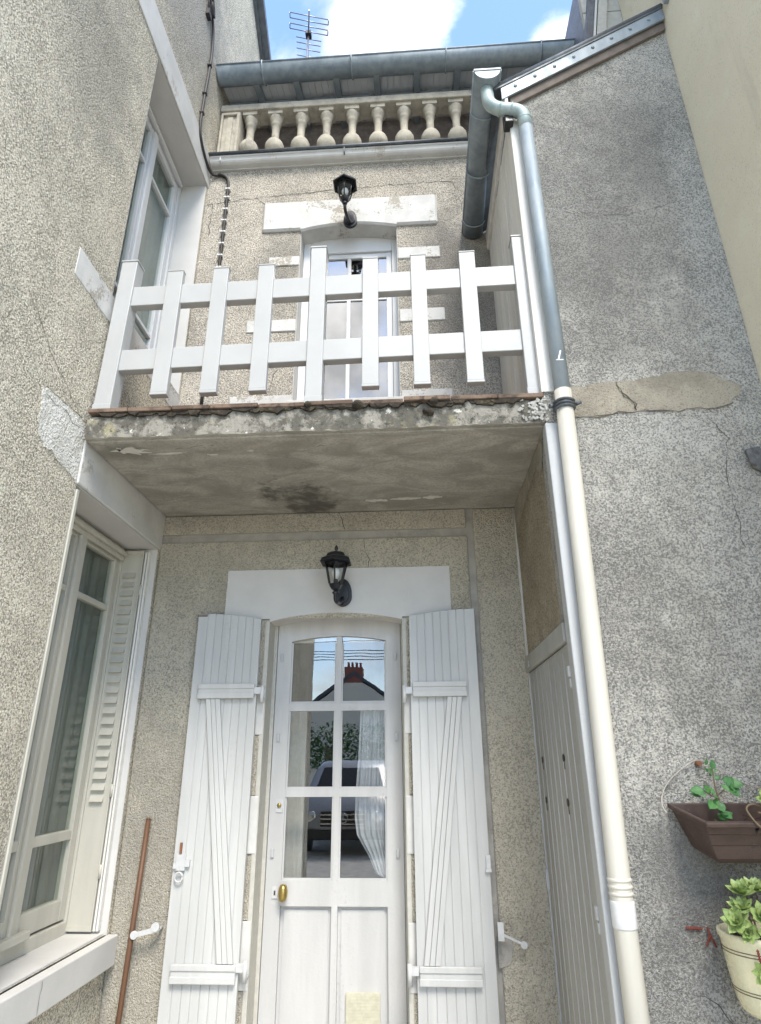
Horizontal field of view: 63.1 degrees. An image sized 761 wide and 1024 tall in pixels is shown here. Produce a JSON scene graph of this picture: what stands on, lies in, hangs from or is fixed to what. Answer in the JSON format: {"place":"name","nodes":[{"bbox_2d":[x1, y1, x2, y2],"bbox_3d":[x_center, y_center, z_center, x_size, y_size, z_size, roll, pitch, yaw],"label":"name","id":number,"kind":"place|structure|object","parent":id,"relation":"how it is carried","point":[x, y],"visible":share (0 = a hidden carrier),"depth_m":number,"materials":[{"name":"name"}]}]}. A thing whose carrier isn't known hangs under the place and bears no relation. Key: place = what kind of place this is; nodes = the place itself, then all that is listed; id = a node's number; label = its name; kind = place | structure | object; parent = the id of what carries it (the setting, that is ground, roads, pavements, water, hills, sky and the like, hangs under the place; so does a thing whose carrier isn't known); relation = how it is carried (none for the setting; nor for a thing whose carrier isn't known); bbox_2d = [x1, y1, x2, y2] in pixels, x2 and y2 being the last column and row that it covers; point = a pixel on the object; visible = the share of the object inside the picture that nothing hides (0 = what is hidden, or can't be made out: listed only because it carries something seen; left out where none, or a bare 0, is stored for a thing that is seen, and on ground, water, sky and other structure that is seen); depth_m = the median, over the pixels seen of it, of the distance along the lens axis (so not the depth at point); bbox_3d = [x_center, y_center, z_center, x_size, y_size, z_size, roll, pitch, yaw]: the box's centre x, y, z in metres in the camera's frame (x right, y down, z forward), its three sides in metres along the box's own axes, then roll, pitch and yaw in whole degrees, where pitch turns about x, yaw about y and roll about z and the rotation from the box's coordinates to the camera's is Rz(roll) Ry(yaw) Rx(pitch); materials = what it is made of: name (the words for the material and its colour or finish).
{"place":"outdoors","nodes":[
{"label":"outdoors","id":0,"kind":"place"},
{"bbox_2d":[265,0,571,59],"label":"sky","id":1,"kind":"structure","parent":0,"point":[355,26],"materials":[{"name":"blue"}]},
{"label":"ground","id":2,"kind":"structure","parent":0,"visible":0},
{"bbox_2d":[99,38,574,1023],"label":"back house","id":3,"kind":"structure","parent":2,"relation":"on","point":[273,670],"depth_m":3.98,"materials":[{"name":"white paint"}]},
{"bbox_2d":[289,10,328,56],"bbox_3d":[-1.464,-7.217,12.124,0.857,6.400,1.091,-2,-22,3],"label":"tv antenna","id":4,"kind":"object","parent":3,"relation":"attached to","point":[308,32],"visible":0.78,"depth_m":13.11,"materials":[{"name":"metal"}]},
{"bbox_2d":[84,393,548,516],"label":"balcony","id":5,"kind":"structure","parent":3,"relation":"attached to","point":[428,452],"depth_m":3.48,"materials":[{"name":"concrete"}]},
{"bbox_2d":[92,234,539,408],"bbox_3d":[-0.352,-1.063,3.619,2.477,1.122,0.174,-2,-22,3],"label":"balcony railing","id":6,"kind":"object","parent":5,"relation":"on","point":[421,347],"visible":0.81,"depth_m":3.54,"materials":[{"name":"white wood"}]},
{"bbox_2d":[258,618,406,1023],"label":"door","id":7,"kind":"structure","parent":3,"relation":"in","point":[334,947],"depth_m":3.62,"materials":[{"name":"paint"}]},
{"bbox_2d":[320,545,351,606],"bbox_3d":[-0.279,0.409,3.979,0.191,0.375,0.339,-2,-22,3],"label":"wall lantern","id":8,"kind":"object","parent":3,"relation":"attached to","point":[336,559],"depth_m":3.92,"materials":[{"name":"black metal"}]},
{"bbox_2d":[333,173,356,228],"bbox_3d":[-0.288,-2.613,5.156,0.191,0.375,0.339,-2,-22,3],"label":"wall lantern","id":9,"kind":"object","parent":3,"relation":"attached to","point":[345,186],"depth_m":5.11,"materials":[{"name":"black metal"}]},
{"bbox_2d":[296,238,399,399],"bbox_3d":[-0.255,-1.584,5.147,0.814,1.756,0.086,-2,-22,3],"label":"window","id":10,"kind":"structure","parent":3,"relation":"in","point":[347,250],"depth_m":5.29,"materials":[{"name":"white paint"}]},
{"bbox_2d":[355,711,385,877],"bbox_3d":[-0.046,1.768,3.877,0.228,1.075,0.036,-2,-22,3],"label":"curtain","id":11,"kind":"object","parent":3,"relation":"hanging from","point":[370,819],"visible":0.59,"depth_m":3.90,"materials":[{"name":"white fabric"}]},
{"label":"courtyard paving","id":12,"kind":"structure","parent":0,"visible":0},
{"bbox_2d":[115,817,150,1023],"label":"broom handle","id":13,"kind":"object","parent":12,"relation":"on","point":[132,926],"visible":1,"depth_m":3.43,"materials":[{"name":"brown wood"}]},
{"bbox_2d":[0,0,270,1023],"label":"house","id":14,"kind":"structure","parent":12,"relation":"on","point":[104,172],"depth_m":3.44,"materials":[{"name":"concrete"}]},
{"bbox_2d":[0,514,127,965],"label":"window","id":15,"kind":"structure","parent":14,"relation":"in","point":[23,932],"depth_m":3.45,"materials":[{"name":"beige paint"}]},
{"bbox_2d":[114,105,182,348],"bbox_3d":[-1.824,-2.104,4.645,0.104,2.167,1.084,-2,-22,3],"label":"window","id":16,"kind":"structure","parent":14,"relation":"in","point":[154,145],"depth_m":4.91,"materials":[{"name":"white paint"}]},
{"bbox_2d":[199,0,230,404],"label":"electric cable","id":17,"kind":"object","parent":14,"relation":"attached to","point":[210,11],"visible":0.88,"depth_m":5.49,"materials":[{"name":"black rubber"}]},
{"bbox_2d":[461,3,760,1023],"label":"lean to shed","id":18,"kind":"object","parent":12,"relation":"on","point":[663,379],"visible":0.84,"depth_m":3.10,"materials":[{"name":"grey paint"}]},
{"bbox_2d":[480,85,649,1023],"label":"downpipe","id":19,"kind":"object","parent":18,"relation":"attached to","point":[623,914],"visible":0.98,"depth_m":2.71,"materials":[{"name":"metal"}]},
{"bbox_2d":[530,645,610,1023],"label":"plank door","id":20,"kind":"structure","parent":18,"relation":"in","point":[569,874],"depth_m":2.94,"materials":[{"name":"grey paint"}]},
{"bbox_2d":[685,926,717,947],"bbox_3d":[1.205,1.597,2.329,0.108,0.070,0.010,-2,-22,3],"label":"dried stem","id":21,"kind":"object","parent":18,"relation":"attached to","point":[701,928],"visible":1,"depth_m":2.33,"materials":[{"name":"red plant"}]},
{"bbox_2d":[661,759,760,862],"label":"hanging planter","id":22,"kind":"object","parent":18,"relation":"hanging from","point":[736,839],"visible":0.98,"depth_m":2.31,"materials":[{"name":"brown plastic"}]},
{"bbox_2d":[689,759,742,820],"bbox_3d":[1.309,1.090,2.411,0.208,0.244,0.096,-2,-22,3],"label":"leafy sprig","id":23,"kind":"object","parent":22,"relation":"in","point":[733,786],"visible":0.95,"depth_m":2.41,"materials":[{"name":"green plant"}]},
{"bbox_2d":[743,789,760,834],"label":"trailing succulent","id":24,"kind":"object","parent":22,"relation":"in","point":[749,814],"visible":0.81,"depth_m":2.29,"materials":[{"name":"green plant"}]},
{"bbox_2d":[716,922,760,1019],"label":"flower pot","id":25,"kind":"object","parent":18,"relation":"attached to","point":[741,956],"visible":0.77,"depth_m":2.13,"materials":[{"name":"beige ceramic"}]},
{"bbox_2d":[720,876,760,984],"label":"rosette succulent","id":26,"kind":"object","parent":25,"relation":"in","point":[736,916],"visible":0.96,"depth_m":2.16,"materials":[{"name":"green plant"}]},
{"bbox_2d":[565,0,760,382],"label":"neighbour house","id":27,"kind":"structure","parent":12,"relation":"on","point":[715,48],"depth_m":3.46,"materials":[{"name":"white paint"}]}
]}

